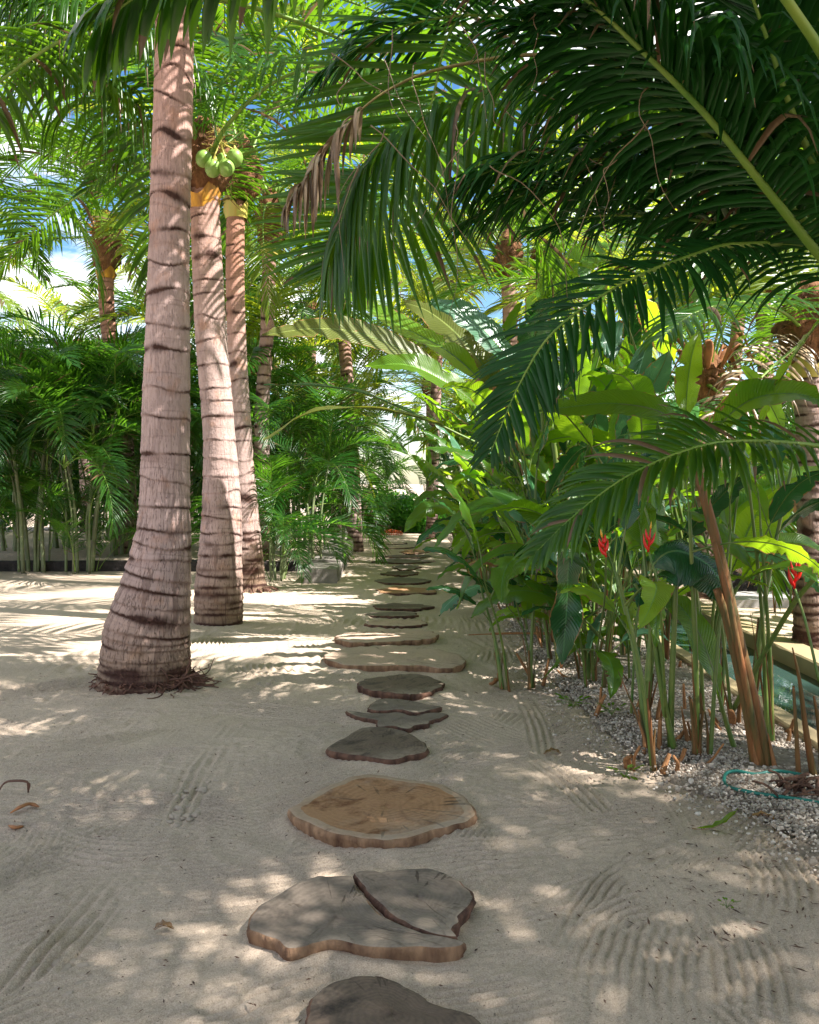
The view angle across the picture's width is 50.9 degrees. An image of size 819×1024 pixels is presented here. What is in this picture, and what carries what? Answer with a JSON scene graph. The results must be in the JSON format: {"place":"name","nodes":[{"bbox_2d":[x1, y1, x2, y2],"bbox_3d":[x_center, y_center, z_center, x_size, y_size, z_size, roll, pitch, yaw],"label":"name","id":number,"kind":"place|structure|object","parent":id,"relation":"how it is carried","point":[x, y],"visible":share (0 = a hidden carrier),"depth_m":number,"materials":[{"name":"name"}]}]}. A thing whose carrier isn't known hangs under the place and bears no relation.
{"place":"outdoors","nodes":[
{"label":"outdoors","id":0,"kind":"place"},
{"bbox_2d":[0,0,811,483],"label":"sky","id":1,"kind":"structure","parent":0,"point":[66,260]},
{"bbox_2d":[0,484,818,1023],"bbox_3d":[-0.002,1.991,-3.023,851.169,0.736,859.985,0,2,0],"label":"ground","id":2,"kind":"structure","parent":0,"point":[524,854],"depth_m":3.67,"materials":[{"name":"beige sand"}]},
{"bbox_2d":[0,349,110,528],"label":"areca palm","id":3,"kind":"object","parent":2,"relation":"on","point":[22,475],"visible":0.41,"depth_m":14.63,"materials":[{"name":"green plant"}]},
{"bbox_2d":[0,322,143,573],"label":"areca palm","id":4,"kind":"object","parent":2,"relation":"on","point":[38,538],"visible":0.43,"depth_m":14.33,"materials":[{"name":"green plant"}]},
{"bbox_2d":[0,260,144,532],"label":"coconut palm","id":5,"kind":"object","parent":2,"relation":"on","point":[52,303],"visible":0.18,"depth_m":24.01,"materials":[{"name":"green plant"}]},
{"bbox_2d":[0,22,147,314],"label":"coconut palm","id":6,"kind":"object","parent":2,"relation":"on","point":[40,269],"visible":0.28,"depth_m":15.70,"materials":[{"name":"green plant"}]},
{"bbox_2d":[0,325,201,573],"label":"areca palm","id":7,"kind":"object","parent":2,"relation":"on","point":[133,426],"visible":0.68,"depth_m":13.92,"materials":[{"name":"green plant"}]},
{"bbox_2d":[0,560,300,571],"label":"bed kerb","id":8,"kind":"structure","parent":2,"relation":"on","point":[113,565],"depth_m":14.80,"materials":[{"name":"stone"}]},
{"bbox_2d":[31,674,278,1002],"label":"rake marks","id":9,"kind":"object","parent":2,"relation":"on","point":[182,814],"visible":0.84,"depth_m":3.99},
{"bbox_2d":[0,532,331,562],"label":"raised sand bed","id":10,"kind":"object","parent":2,"relation":"on","point":[10,554],"visible":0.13,"depth_m":17.51,"materials":[{"name":"beige sand"}]},
{"bbox_2d":[0,136,97,347],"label":"coconut palm","id":11,"kind":"object","parent":10,"relation":"on","point":[9,302],"visible":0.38,"depth_m":22.36,"materials":[{"name":"green plant"}]},
{"bbox_2d":[0,331,129,550],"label":"areca palm","id":12,"kind":"object","parent":10,"relation":"on","point":[3,540],"visible":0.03,"depth_m":17.44,"materials":[{"name":"green plant"}]},
{"bbox_2d":[1,326,140,548],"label":"areca palm","id":13,"kind":"object","parent":10,"relation":"on","point":[54,543],"visible":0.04,"depth_m":18.18,"materials":[{"name":"green plant"}]},
{"bbox_2d":[3,338,197,539],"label":"areca palm","id":14,"kind":"object","parent":10,"relation":"on","point":[107,529],"visible":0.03,"depth_m":20.72,"materials":[{"name":"green plant"}]},
{"bbox_2d":[0,303,202,555],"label":"areca palm","id":15,"kind":"object","parent":10,"relation":"on","point":[65,334],"visible":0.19,"depth_m":15.69,"materials":[{"name":"green plant"}]},
{"bbox_2d":[0,77,285,553],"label":"coconut palm","id":16,"kind":"object","parent":10,"relation":"on","point":[110,251],"visible":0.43,"depth_m":16.62,"materials":[{"name":"green plant"}]},
{"bbox_2d":[57,319,291,535],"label":"areca palm","id":17,"kind":"object","parent":10,"relation":"on","point":[194,380],"visible":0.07,"depth_m":16.42,"materials":[{"name":"green plant"}]},
{"bbox_2d":[49,264,300,531],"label":"coconut palm","id":18,"kind":"object","parent":10,"relation":"on","point":[85,285],"visible":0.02,"depth_m":22.76,"materials":[{"name":"green plant"}]},
{"bbox_2d":[83,159,377,404],"bbox_3d":[-4.224,-3.786,21.293,7.403,9.355,6.995,0,2,0],"label":"coconut palm","id":19,"kind":"object","parent":10,"relation":"on","point":[292,322],"visible":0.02,"depth_m":20.35,"materials":[{"name":"green plant"}]},
{"bbox_2d":[66,228,440,497],"bbox_3d":[-3.185,-2.465,17.979,7.412,6.944,7.146,-1,2,-22],"label":"coconut palm","id":20,"kind":"object","parent":10,"relation":"on","point":[253,358],"visible":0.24,"depth_m":17.10,"materials":[{"name":"green plant"}]},
{"bbox_2d":[61,40,475,560],"bbox_3d":[-2.389,-3.533,15.452,7.070,9.259,7.164,0,2,0],"label":"coconut palm","id":21,"kind":"object","parent":10,"relation":"on","point":[269,295],"visible":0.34,"depth_m":15.05,"materials":[{"name":"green plant"}]},
{"bbox_2d":[189,340,403,553],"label":"areca palm","id":22,"kind":"object","parent":10,"relation":"on","point":[274,405],"visible":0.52,"depth_m":15.59,"materials":[{"name":"green plant"}]},
{"bbox_2d":[252,373,409,547],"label":"areca palm","id":23,"kind":"object","parent":10,"relation":"on","point":[372,474],"visible":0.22,"depth_m":18.38,"materials":[{"name":"green plant"}]},
{"bbox_2d":[253,366,450,547],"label":"areca palm","id":24,"kind":"object","parent":10,"relation":"on","point":[410,438],"visible":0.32,"depth_m":17.00,"materials":[{"name":"green plant"}]},
{"bbox_2d":[0,361,345,529],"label":"hedge","id":25,"kind":"object","parent":2,"relation":"on","point":[75,481],"visible":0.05,"depth_m":26.59,"materials":[{"name":"green plant"}]},
{"bbox_2d":[0,0,475,593],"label":"coconut palm","id":26,"kind":"object","parent":2,"relation":"on","point":[252,550],"visible":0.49,"depth_m":11.97,"materials":[{"name":"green plant"}]},
{"bbox_2d":[190,447,384,585],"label":"areca palm","id":27,"kind":"object","parent":2,"relation":"on","point":[289,517],"visible":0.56,"depth_m":13.13,"materials":[{"name":"green plant"}]},
{"bbox_2d":[0,0,575,625],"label":"coconut palm","id":28,"kind":"object","parent":2,"relation":"on","point":[218,584],"visible":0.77,"depth_m":9.10,"materials":[{"name":"green plant"}]},
{"bbox_2d":[0,0,585,698],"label":"coconut palm","id":29,"kind":"object","parent":2,"relation":"on","point":[146,642],"visible":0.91,"depth_m":6.38,"materials":[{"name":"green plant"}]},
{"bbox_2d":[302,562,342,583],"bbox_3d":[-1.363,0.975,13.623,0.540,0.278,1.160,0,2,0],"label":"stone block","id":30,"kind":"object","parent":2,"relation":"on","point":[327,572],"depth_m":13.05,"materials":[{"name":"stone"}]},
{"bbox_2d":[252,368,401,564],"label":"areca palm","id":31,"kind":"object","parent":2,"relation":"on","point":[319,459],"visible":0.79,"depth_m":14.46,"materials":[{"name":"green plant"}]},
{"bbox_2d":[310,552,346,570],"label":"stone block","id":32,"kind":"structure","parent":2,"relation":"on","point":[328,556],"depth_m":14.91,"materials":[{"name":"stone"}]},
{"bbox_2d":[249,231,418,519],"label":"coconut palm","id":33,"kind":"object","parent":2,"relation":"on","point":[313,308],"visible":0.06,"depth_m":27.20,"materials":[{"name":"green plant"}]},
{"bbox_2d":[190,133,493,551],"bbox_3d":[-1.289,-3.554,19.186,6.864,9.047,7.605,0,2,0],"label":"coconut palm","id":34,"kind":"object","parent":2,"relation":"on","point":[345,357],"visible":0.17,"depth_m":18.87,"materials":[{"name":"green plant"}]},
{"bbox_2d":[275,424,427,543],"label":"areca palm","id":35,"kind":"object","parent":2,"relation":"on","point":[375,463],"visible":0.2,"depth_m":21.53,"materials":[{"name":"green plant"}]},
{"bbox_2d":[246,876,466,962],"bbox_3d":[-0.183,1.431,3.018,0.739,0.084,0.531,0,2,0],"label":"wood slab","id":36,"kind":"object","parent":2,"relation":"on","point":[304,918],"depth_m":2.88,"materials":[{"name":"brown wood"}]},
{"bbox_2d":[353,868,475,939],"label":"wood slab","id":37,"kind":"structure","parent":36,"relation":"on","point":[429,901],"depth_m":3.10,"materials":[{"name":"grey wood"}]},
{"bbox_2d":[269,299,464,531],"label":"coconut palm","id":38,"kind":"object","parent":2,"relation":"on","point":[397,415],"visible":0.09,"depth_m":24.00,"materials":[{"name":"green plant"}]},
{"bbox_2d":[312,455,421,528],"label":"areca palm","id":39,"kind":"object","parent":2,"relation":"on","point":[390,486],"visible":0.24,"depth_m":25.17,"materials":[{"name":"green plant"}]},
{"bbox_2d":[325,727,429,764],"bbox_3d":[-0.133,1.364,4.945,0.561,0.081,0.568,1,2,24],"label":"wood slab","id":40,"kind":"object","parent":2,"relation":"on","point":[388,746],"depth_m":4.86,"materials":[{"name":"grey wood"}]},
{"bbox_2d":[287,774,477,848],"bbox_3d":[-0.097,1.396,3.972,0.816,0.086,0.762,1,2,25],"label":"wood slab","id":41,"kind":"object","parent":2,"relation":"on","point":[374,811],"depth_m":3.88,"materials":[{"name":"brown wood"}]},
{"bbox_2d":[334,629,438,647],"bbox_3d":[-0.226,1.241,8.358,1.045,0.084,0.651,-1,2,-16],"label":"wood slab","id":42,"kind":"object","parent":2,"relation":"on","point":[414,637],"depth_m":8.24,"materials":[{"name":"brown wood"}]},
{"bbox_2d":[364,612,418,618],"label":"wood slab","id":43,"kind":"structure","parent":2,"relation":"on","point":[398,615],"depth_m":9.78,"materials":[{"name":"brown wood"}]},
{"bbox_2d":[305,976,480,1023],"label":"wood slab","id":44,"kind":"object","parent":2,"relation":"on","point":[365,1000],"depth_m":2.46,"materials":[{"name":"grey wood"}]},
{"bbox_2d":[323,646,465,672],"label":"wood slab","id":45,"kind":"structure","parent":2,"relation":"on","point":[395,658],"depth_m":7.23,"materials":[{"name":"brown wood"}]},
{"bbox_2d":[364,619,427,628],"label":"wood slab","id":46,"kind":"structure","parent":2,"relation":"on","point":[395,623],"depth_m":9.20,"materials":[{"name":"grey wood"}]},
{"bbox_2d":[371,492,422,532],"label":"bush","id":47,"kind":"object","parent":2,"relation":"on","point":[398,518],"visible":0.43,"depth_m":25.88,"materials":[{"name":"green plant"}]},
{"bbox_2d":[345,711,448,732],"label":"wood slab","id":48,"kind":"structure","parent":2,"relation":"on","point":[402,722],"depth_m":5.49,"materials":[{"name":"grey wood"}]},
{"bbox_2d":[380,570,418,576],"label":"wood slab","id":49,"kind":"structure","parent":2,"relation":"on","point":[404,573],"depth_m":14.19,"materials":[{"name":"brown wood"}]},
{"bbox_2d":[357,674,444,700],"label":"wood slab","id":50,"kind":"structure","parent":2,"relation":"on","point":[412,687],"depth_m":6.30,"materials":[{"name":"grey wood"}]},
{"bbox_2d":[375,577,431,584],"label":"wood slab","id":51,"kind":"structure","parent":2,"relation":"on","point":[401,581],"depth_m":13.08,"materials":[{"name":"brown wood"}]},
{"bbox_2d":[371,558,435,563],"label":"wood slab","id":52,"kind":"structure","parent":2,"relation":"on","point":[403,561],"depth_m":16.34,"materials":[{"name":"brown wood"}]},
{"bbox_2d":[373,603,434,611],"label":"wood slab","id":53,"kind":"structure","parent":2,"relation":"on","point":[401,607],"depth_m":10.40,"materials":[{"name":"brown wood"}]},
{"bbox_2d":[367,698,441,715],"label":"wood slab","id":54,"kind":"structure","parent":2,"relation":"on","point":[406,707],"depth_m":5.72,"materials":[{"name":"grey wood"}]},
{"bbox_2d":[376,586,436,595],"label":"wood slab","id":55,"kind":"structure","parent":2,"relation":"on","point":[397,591],"depth_m":11.89,"materials":[{"name":"brown wood"}]},
{"bbox_2d":[3,611,818,1021],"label":"leaf litter","id":56,"kind":"object","parent":2,"relation":"on","point":[607,839],"visible":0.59,"depth_m":3.69,"materials":[{"name":"brown plant"}]},
{"bbox_2d":[328,313,518,498],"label":"coconut palm","id":57,"kind":"object","parent":2,"relation":"on","point":[426,390],"visible":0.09,"depth_m":27.84,"materials":[{"name":"green plant"}]},
{"bbox_2d":[404,497,450,532],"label":"bush","id":58,"kind":"object","parent":2,"relation":"on","point":[422,523],"visible":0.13,"depth_m":25.56,"materials":[{"name":"green plant"}]},
{"bbox_2d":[293,163,579,539],"bbox_3d":[0.584,-4.035,23.155,7.722,9.718,7.507,0,2,0],"label":"coconut palm","id":59,"kind":"object","parent":2,"relation":"on","point":[435,395],"visible":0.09,"depth_m":22.82,"materials":[{"name":"green plant"}]},
{"bbox_2d":[62,0,818,577],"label":"coconut palm","id":60,"kind":"object","parent":2,"relation":"on","point":[618,82],"visible":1,"depth_m":4.10,"materials":[{"name":"green plant"}]},
{"bbox_2d":[390,337,557,463],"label":"coconut palm","id":61,"kind":"object","parent":2,"relation":"on","point":[456,372],"depth_m":31.23,"materials":[{"name":"green plant"}]},
{"bbox_2d":[328,107,683,427],"bbox_3d":[1.720,-3.031,15.262,7.057,8.274,7.284,0,2,0],"label":"coconut palm","id":62,"kind":"object","parent":2,"relation":"on","point":[505,242],"visible":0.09,"depth_m":15.09,"materials":[{"name":"green plant"}]},
{"bbox_2d":[421,457,591,691],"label":"heliconia plant","id":63,"kind":"object","parent":2,"relation":"on","point":[464,509],"visible":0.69,"depth_m":6.43,"materials":[{"name":"green plant"}]},
{"bbox_2d":[395,112,661,355],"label":"coconut palm","id":64,"kind":"object","parent":2,"relation":"on","point":[534,250],"visible":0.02,"depth_m":19.81,"materials":[{"name":"green plant"}]},
{"bbox_2d":[464,176,703,359],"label":"coconut palm","id":65,"kind":"object","parent":2,"relation":"on","point":[654,349],"visible":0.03,"depth_m":24.10,"materials":[{"name":"green plant"}]},
{"bbox_2d":[413,148,803,610],"bbox_3d":[3.869,-1.664,11.469,7.683,5.808,7.165,0,2,0],"label":"coconut palm","id":66,"kind":"object","parent":2,"relation":"on","point":[714,363],"visible":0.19,"depth_m":11.10,"materials":[{"name":"green plant"}]},
{"bbox_2d":[446,534,818,877],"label":"gravel bed","id":67,"kind":"object","parent":2,"relation":"on","point":[784,758],"visible":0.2,"depth_m":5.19,"materials":[{"name":"grey gravel"}]},
{"bbox_2d":[372,405,468,537],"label":"heliconia plant","id":68,"kind":"object","parent":67,"relation":"on","point":[423,467],"visible":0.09,"depth_m":19.15,"materials":[{"name":"green plant"}]},
{"bbox_2d":[262,240,618,642],"bbox_3d":[0.332,-0.668,8.182,3.299,3.858,1.608,0,2,0],"label":"heliconia plant","id":69,"kind":"object","parent":67,"relation":"on","point":[452,342],"visible":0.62,"depth_m":7.92,"materials":[{"name":"green plant"}]},
{"bbox_2d":[399,406,487,572],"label":"heliconia plant","id":70,"kind":"object","parent":67,"relation":"on","point":[423,425],"visible":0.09,"depth_m":14.43,"materials":[{"name":"green plant"}]},
{"bbox_2d":[424,472,495,578],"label":"heliconia plant","id":71,"kind":"object","parent":67,"relation":"on","point":[457,503],"visible":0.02,"depth_m":13.25,"materials":[{"name":"green plant"}]},
{"bbox_2d":[404,418,524,610],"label":"heliconia plant","id":72,"kind":"object","parent":67,"relation":"on","point":[424,509],"visible":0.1,"depth_m":9.83,"materials":[{"name":"green plant"}]},
{"bbox_2d":[422,401,518,579],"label":"heliconia plant","id":73,"kind":"object","parent":67,"relation":"on","point":[441,442],"visible":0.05,"depth_m":11.19,"materials":[{"name":"green plant"}]},
{"bbox_2d":[396,387,562,579],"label":"heliconia plant","id":74,"kind":"object","parent":67,"relation":"on","point":[438,526],"visible":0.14,"depth_m":12.18,"materials":[{"name":"green plant"}]},
{"bbox_2d":[425,369,591,631],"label":"heliconia plant","id":75,"kind":"object","parent":67,"relation":"on","point":[492,524],"visible":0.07,"depth_m":8.99,"materials":[{"name":"green plant"}]},
{"bbox_2d":[454,334,564,523],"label":"heliconia plant","id":76,"kind":"object","parent":67,"relation":"on","point":[485,519],"depth_m":12.15,"materials":[{"name":"green plant"}]},
{"bbox_2d":[451,420,603,622],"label":"heliconia plant","id":77,"kind":"object","parent":67,"relation":"on","point":[479,527],"visible":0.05,"depth_m":9.74,"materials":[{"name":"green plant"}]},
{"bbox_2d":[462,325,635,647],"bbox_3d":[1.531,-0.249,8.133,2.005,3.021,1.633,0,2,0],"label":"heliconia plant","id":78,"kind":"object","parent":67,"relation":"on","point":[582,384],"visible":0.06,"depth_m":7.95,"materials":[{"name":"green plant"}]},
{"bbox_2d":[434,497,665,680],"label":"heliconia plant","id":79,"kind":"object","parent":67,"relation":"on","point":[567,607],"visible":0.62,"depth_m":6.17,"materials":[{"name":"green plant"}]},
{"bbox_2d":[415,297,685,668],"bbox_3d":[1.034,-0.052,7.049,1.916,2.707,2.704,2,3,41],"label":"heliconia plant","id":80,"kind":"object","parent":67,"relation":"on","point":[536,468],"visible":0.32,"depth_m":7.08,"materials":[{"name":"green plant"}]},
{"bbox_2d":[471,341,691,698],"bbox_3d":[1.347,0.035,6.200,1.817,2.595,1.782,0,2,-12],"label":"heliconia plant","id":81,"kind":"object","parent":67,"relation":"on","point":[522,509],"visible":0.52,"depth_m":6.23,"materials":[{"name":"green plant"}]},
{"bbox_2d":[502,308,674,610],"bbox_3d":[2.166,-0.645,10.432,2.458,3.657,2.890,0,2,0],"label":"heliconia plant","id":82,"kind":"object","parent":67,"relation":"on","point":[636,327],"visible":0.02,"depth_m":9.92,"materials":[{"name":"green plant"}]},
{"bbox_2d":[470,236,722,627],"bbox_3d":[2.068,-0.835,8.521,2.481,4.172,2.967,1,2,24],"label":"heliconia plant","id":83,"kind":"object","parent":67,"relation":"on","point":[510,321],"visible":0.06,"depth_m":8.55,"materials":[{"name":"green plant"}]},
{"bbox_2d":[548,453,679,774],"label":"heliconia plant","id":84,"kind":"object","parent":67,"relation":"on","point":[652,598],"visible":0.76,"depth_m":4.62,"materials":[{"name":"green plant"}]},
{"bbox_2d":[518,230,742,666],"bbox_3d":[1.929,-0.759,7.296,1.981,4.105,2.882,0,2,0],"label":"heliconia plant","id":85,"kind":"object","parent":67,"relation":"on","point":[658,371],"visible":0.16,"depth_m":7.08,"materials":[{"name":"green plant"}]},
{"bbox_2d":[584,480,736,749],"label":"heliconia plant","id":86,"kind":"object","parent":67,"relation":"on","point":[700,574],"visible":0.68,"depth_m":4.84,"materials":[{"name":"green plant"}]},
{"bbox_2d":[539,378,818,765],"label":"heliconia plant","id":87,"kind":"object","parent":67,"relation":"on","point":[746,395],"visible":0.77,"depth_m":4.57,"materials":[{"name":"green plant"}]},
{"bbox_2d":[594,460,773,721],"bbox_3d":[1.578,0.516,5.322,0.857,1.694,1.249,-1,2,-14],"label":"heliconia plant","id":88,"kind":"object","parent":67,"relation":"on","point":[720,500],"visible":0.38,"depth_m":5.26,"materials":[{"name":"green plant"}]},
{"bbox_2d":[600,290,818,636],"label":"heliconia plant","id":89,"kind":"object","parent":67,"relation":"on","point":[743,526],"visible":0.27,"depth_m":6.41,"materials":[{"name":"green plant"}]},
{"bbox_2d":[605,426,818,765],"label":"heliconia plant","id":90,"kind":"object","parent":67,"relation":"on","point":[795,554],"visible":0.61,"depth_m":4.70,"materials":[{"name":"green plant"}]},
{"bbox_2d":[653,331,818,724],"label":"heliconia plant","id":91,"kind":"object","parent":67,"relation":"on","point":[687,388],"visible":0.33,"depth_m":5.36,"materials":[{"name":"green plant"}]},
{"bbox_2d":[684,320,818,741],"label":"heliconia plant","id":92,"kind":"object","parent":67,"relation":"on","point":[786,500],"visible":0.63,"depth_m":4.97,"materials":[{"name":"green plant"}]},
{"bbox_2d":[722,769,818,803],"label":"garden hose","id":93,"kind":"object","parent":67,"relation":"on","point":[726,773],"visible":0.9,"depth_m":4.25,"materials":[{"name":"rubber"}]},
{"bbox_2d":[732,561,818,774],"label":"heliconia plant","id":94,"kind":"object","parent":67,"relation":"on","point":[806,733],"visible":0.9,"depth_m":4.44,"materials":[{"name":"plant"}]},
{"bbox_2d":[752,769,818,797],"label":"dry husk pile","id":95,"kind":"object","parent":67,"relation":"on","point":[801,781],"visible":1,"depth_m":4.14,"materials":[{"name":"brown plant"}]},
{"bbox_2d":[463,108,818,649],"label":"coconut palm","id":96,"kind":"object","parent":2,"relation":"on","point":[797,318],"visible":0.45,"depth_m":7.88,"materials":[{"name":"green plant"}]},
{"bbox_2d":[514,666,794,838],"bbox_3d":[1.167,1.371,5.471,0.485,0.050,3.578,0,2,-10],"label":"pebble edging","id":97,"kind":"object","parent":2,"relation":"on","point":[659,777],"visible":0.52,"depth_m":4.73,"materials":[{"name":"stone"}]},
{"bbox_2d":[531,154,818,425],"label":"coconut palm","id":98,"kind":"object","parent":2,"relation":"on","point":[726,341],"visible":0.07,"depth_m":16.79,"materials":[{"name":"green plant"}]},
{"bbox_2d":[580,74,804,466],"bbox_3d":[7.123,-3.642,18.147,7.582,9.296,7.489,0,2,0],"label":"coconut palm","id":99,"kind":"object","parent":2,"relation":"on","point":[732,324],"visible":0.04,"depth_m":17.88,"materials":[{"name":"green plant"}]},
{"bbox_2d":[607,361,795,510],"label":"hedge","id":100,"kind":"object","parent":2,"relation":"on","point":[756,410],"depth_m":26.43,"materials":[{"name":"green plant"}]},
{"bbox_2d":[591,601,817,750],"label":"pool kerb","id":101,"kind":"structure","parent":2,"relation":"on","point":[783,717],"depth_m":5.58,"materials":[{"name":"stone"}]},
{"bbox_2d":[619,571,818,679],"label":"pool kerb","id":102,"kind":"structure","parent":2,"relation":"on","point":[781,649],"depth_m":7.88,"materials":[{"name":"stone"}]},
{"bbox_2d":[714,456,796,613],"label":"heliconia plant","id":103,"kind":"object","parent":2,"relation":"on","point":[791,594],"visible":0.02,"depth_m":10.14,"materials":[{"name":"green plant"}]},
{"bbox_2d":[735,591,788,607],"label":"stone slab","id":104,"kind":"structure","parent":2,"relation":"on","point":[747,599],"depth_m":10.55,"materials":[{"name":"stone"}]},
{"bbox_2d":[731,553,793,593],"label":"stone wall","id":105,"kind":"structure","parent":2,"relation":"on","point":[743,586],"depth_m":11.62,"materials":[{"name":"stone"}]},
{"bbox_2d":[599,585,818,729],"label":"water","id":106,"kind":"structure","parent":0,"point":[785,680],"depth_m":7.04,"materials":[{"name":"teal liquid"}]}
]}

